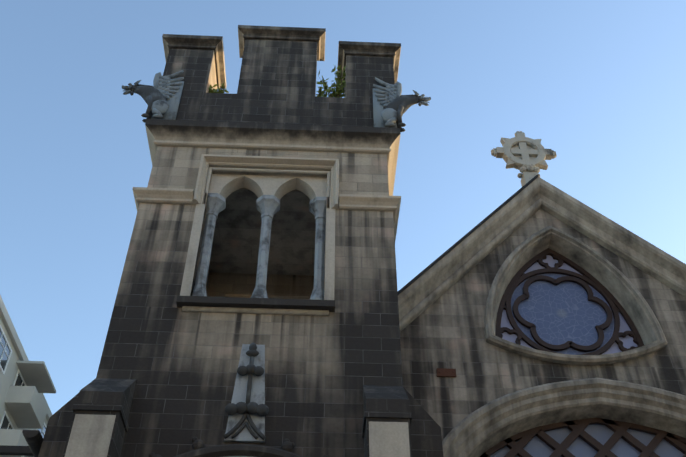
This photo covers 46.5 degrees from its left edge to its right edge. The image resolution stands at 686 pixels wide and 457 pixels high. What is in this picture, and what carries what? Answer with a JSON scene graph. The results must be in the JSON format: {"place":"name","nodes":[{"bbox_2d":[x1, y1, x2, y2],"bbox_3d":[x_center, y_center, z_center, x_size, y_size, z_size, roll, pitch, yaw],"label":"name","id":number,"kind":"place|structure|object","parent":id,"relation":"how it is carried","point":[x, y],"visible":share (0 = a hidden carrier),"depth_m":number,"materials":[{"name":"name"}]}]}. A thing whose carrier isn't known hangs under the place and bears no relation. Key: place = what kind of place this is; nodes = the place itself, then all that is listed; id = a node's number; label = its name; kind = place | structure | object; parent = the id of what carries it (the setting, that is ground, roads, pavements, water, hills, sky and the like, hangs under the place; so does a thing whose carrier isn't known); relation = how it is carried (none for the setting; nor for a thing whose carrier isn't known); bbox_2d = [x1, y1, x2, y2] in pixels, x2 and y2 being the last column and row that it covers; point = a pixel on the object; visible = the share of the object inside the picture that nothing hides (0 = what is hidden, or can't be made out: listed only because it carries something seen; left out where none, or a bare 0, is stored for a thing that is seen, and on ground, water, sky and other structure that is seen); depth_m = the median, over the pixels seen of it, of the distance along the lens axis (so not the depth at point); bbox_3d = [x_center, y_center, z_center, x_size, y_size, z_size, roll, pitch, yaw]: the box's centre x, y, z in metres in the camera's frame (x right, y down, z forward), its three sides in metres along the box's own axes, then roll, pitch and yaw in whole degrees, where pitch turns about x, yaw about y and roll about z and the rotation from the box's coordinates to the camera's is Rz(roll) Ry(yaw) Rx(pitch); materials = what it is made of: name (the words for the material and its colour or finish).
{"place":"outdoors","nodes":[
{"label":"outdoors","id":0,"kind":"place"},
{"bbox_2d":[0,295,55,456],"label":"apartment block","id":1,"kind":"structure","parent":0,"point":[26,407],"depth_m":49.90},
{"bbox_2d":[0,325,46,437],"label":"windows","id":2,"kind":"structure","parent":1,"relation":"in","point":[3,362],"depth_m":48.97,"materials":[{"name":"grey glass"}]},
{"bbox_2d":[149,437,327,456],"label":"door hood crockets","id":3,"kind":"object","parent":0,"point":[285,450],"depth_m":10.59,"materials":[{"name":"grey stone"}]},
{"bbox_2d":[0,0,685,414],"label":"sky","id":4,"kind":"structure","parent":0,"point":[601,84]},
{"bbox_2d":[398,175,538,294],"bbox_3d":[3.806,6.701,19.158,11.500,5.886,16.335,2,-43,-2],"label":"roof edge","id":5,"kind":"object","parent":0,"point":[408,284],"depth_m":14.01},
{"bbox_2d":[400,208,685,440],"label":"gable wall","id":6,"kind":"structure","parent":0,"point":[446,329],"depth_m":12.74,"materials":[{"name":"grey stone"}]},
{"bbox_2d":[436,368,455,376],"bbox_3d":[1.612,2.249,12.436,0.300,0.140,0.050,2,-43,-2],"label":"brick","id":7,"kind":"object","parent":6,"relation":"attached to","point":[443,372],"visible":0.98,"depth_m":12.42,"materials":[{"name":"red brick"}]},
{"bbox_2d":[442,378,685,456],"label":"stone arch","id":8,"kind":"structure","parent":6,"relation":"attached to","point":[480,431],"depth_m":12.14,"materials":[{"name":"grey stone"}]},
{"bbox_2d":[480,418,685,456],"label":"window lattice","id":9,"kind":"object","parent":8,"relation":"in","point":[619,429],"visible":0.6,"depth_m":12.11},
{"bbox_2d":[490,424,683,456],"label":"window glass","id":10,"kind":"object","parent":9,"relation":"in","point":[535,446],"depth_m":12.12,"materials":[{"name":"glass"}]},
{"bbox_2d":[485,226,667,364],"bbox_3d":[3.782,1.132,13.715,2.950,2.950,0.375,2,-43,-2],"label":"window surround","id":11,"kind":"object","parent":6,"relation":"attached to","point":[616,283],"visible":0.96,"depth_m":13.65,"materials":[{"name":"beige stone"}]},
{"bbox_2d":[495,248,644,354],"bbox_3d":[3.772,1.332,13.818,2.541,2.600,0.079,2,-43,-2],"label":"window tracery","id":12,"kind":"object","parent":11,"relation":"in","point":[585,279],"visible":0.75,"depth_m":13.76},
{"bbox_2d":[501,255,636,354],"bbox_3d":[3.771,1.307,13.876,2.524,2.494,0.001,2,-43,-2],"label":"window glass","id":13,"kind":"object","parent":12,"relation":"in","point":[562,313],"visible":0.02,"depth_m":13.70,"materials":[{"name":"blue glass"}]},
{"label":"ground","id":14,"kind":"structure","parent":0,"visible":0},
{"bbox_2d":[0,445,33,455],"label":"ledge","id":15,"kind":"object","parent":14,"relation":"on","point":[16,450],"visible":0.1,"depth_m":15.21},
{"bbox_2d":[96,146,402,456],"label":"tower walls","id":16,"kind":"structure","parent":14,"relation":"on","point":[179,365],"depth_m":12.05,"materials":[{"name":"grey stone"}]},
{"bbox_2d":[22,430,42,456],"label":"gutter downpipe","id":17,"kind":"object","parent":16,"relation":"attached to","point":[34,439],"visible":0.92,"depth_m":10.64,"materials":[{"name":"metal"}]},
{"bbox_2d":[122,70,183,122],"bbox_3d":[-3.815,-2.646,15.729,1.160,1.905,0.305,2,-43,-2],"label":"gargoyle","id":18,"kind":"object","parent":16,"relation":"attached to","point":[161,96],"visible":0.98,"depth_m":15.71,"materials":[{"name":"grey stone"}]},
{"bbox_2d":[65,414,409,456],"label":"buttress panels","id":19,"kind":"object","parent":16,"relation":"attached to","point":[90,435],"visible":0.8,"depth_m":10.27,"materials":[{"name":"stone"}]},
{"bbox_2d":[38,378,442,456],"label":"buttresses","id":20,"kind":"structure","parent":16,"relation":"attached to","point":[102,396],"depth_m":10.77,"materials":[{"name":"black stone"}]},
{"bbox_2d":[223,344,264,456],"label":"ornamental panel","id":21,"kind":"object","parent":16,"relation":"attached to","point":[244,435],"visible":0.7,"depth_m":11.28,"materials":[{"name":"grey stone"}]},
{"bbox_2d":[223,343,268,439],"bbox_3d":[-1.331,2.256,11.293,0.620,1.557,0.160,2,-43,-2],"label":"carved ornament","id":22,"kind":"object","parent":21,"relation":"attached to","point":[248,406],"depth_m":11.02,"materials":[{"name":"black stone"}]},
{"bbox_2d":[176,296,334,311],"bbox_3d":[-1.360,1.424,12.635,2.440,0.120,0.900,2,-43,-2],"label":"window sill","id":23,"kind":"structure","parent":16,"relation":"attached to","point":[244,302],"depth_m":12.31,"materials":[{"name":"black stone"}]},
{"bbox_2d":[192,193,326,299],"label":"columns","id":24,"kind":"structure","parent":23,"relation":"on","point":[268,207],"depth_m":13.58,"materials":[{"name":"grey stone"}]},
{"bbox_2d":[180,167,334,315],"bbox_3d":[-1.349,0.144,13.627,2.420,3.495,0.415,2,-43,-2],"label":"window frame","id":25,"kind":"object","parent":16,"relation":"attached to","point":[225,186],"visible":0.67,"depth_m":14.19,"materials":[{"name":"beige stone"}]},
{"bbox_2d":[132,119,400,239],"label":"cornice molding","id":26,"kind":"structure","parent":16,"relation":"attached to","point":[265,136],"depth_m":14.99,"materials":[{"name":"beige stone"}]},
{"bbox_2d":[209,189,324,275],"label":"belfry ceiling","id":27,"kind":"structure","parent":16,"relation":"on","point":[236,240],"depth_m":16.72,"materials":[{"name":"stone"}]},
{"bbox_2d":[208,65,345,97],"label":"plants","id":28,"kind":"object","parent":16,"relation":"on","point":[340,85],"visible":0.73,"depth_m":16.68,"materials":[{"name":"green plant"}]},
{"bbox_2d":[163,39,394,126],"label":"tower parapet merlons","id":29,"kind":"object","parent":16,"relation":"on","point":[277,82],"visible":0.23,"depth_m":16.33,"materials":[{"name":"grey stone"}]},
{"bbox_2d":[162,25,400,89],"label":"merlon caps","id":30,"kind":"object","parent":16,"relation":"on","point":[317,35],"visible":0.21,"depth_m":17.39,"materials":[{"name":"stone"}]},
{"bbox_2d":[372,77,430,131],"bbox_3d":[1.190,-2.484,15.882,1.160,1.905,0.305,2,-43,-2],"label":"gargoyle","id":31,"kind":"object","parent":16,"relation":"attached to","point":[392,105],"visible":1,"depth_m":15.85,"materials":[{"name":"grey stone"}]},
{"bbox_3d":[3.830,11.276,15.158,11.400,7.580,15.950,2,-43,-2],"label":"nave","id":32,"kind":"object","parent":14,"relation":"on","visible":0},
{"bbox_2d":[398,177,685,331],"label":"gable coping","id":33,"kind":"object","parent":32,"relation":"on","point":[433,283],"depth_m":14.17,"materials":[{"name":"beige stone"}]},
{"bbox_2d":[491,131,556,186],"bbox_3d":[3.655,-1.399,15.951,1.336,1.740,0.344,2,-43,-2],"label":"stone cross","id":34,"kind":"object","parent":33,"relation":"on","point":[527,157],"visible":0.98,"depth_m":16.03,"materials":[{"name":"beige stone"}]}
]}

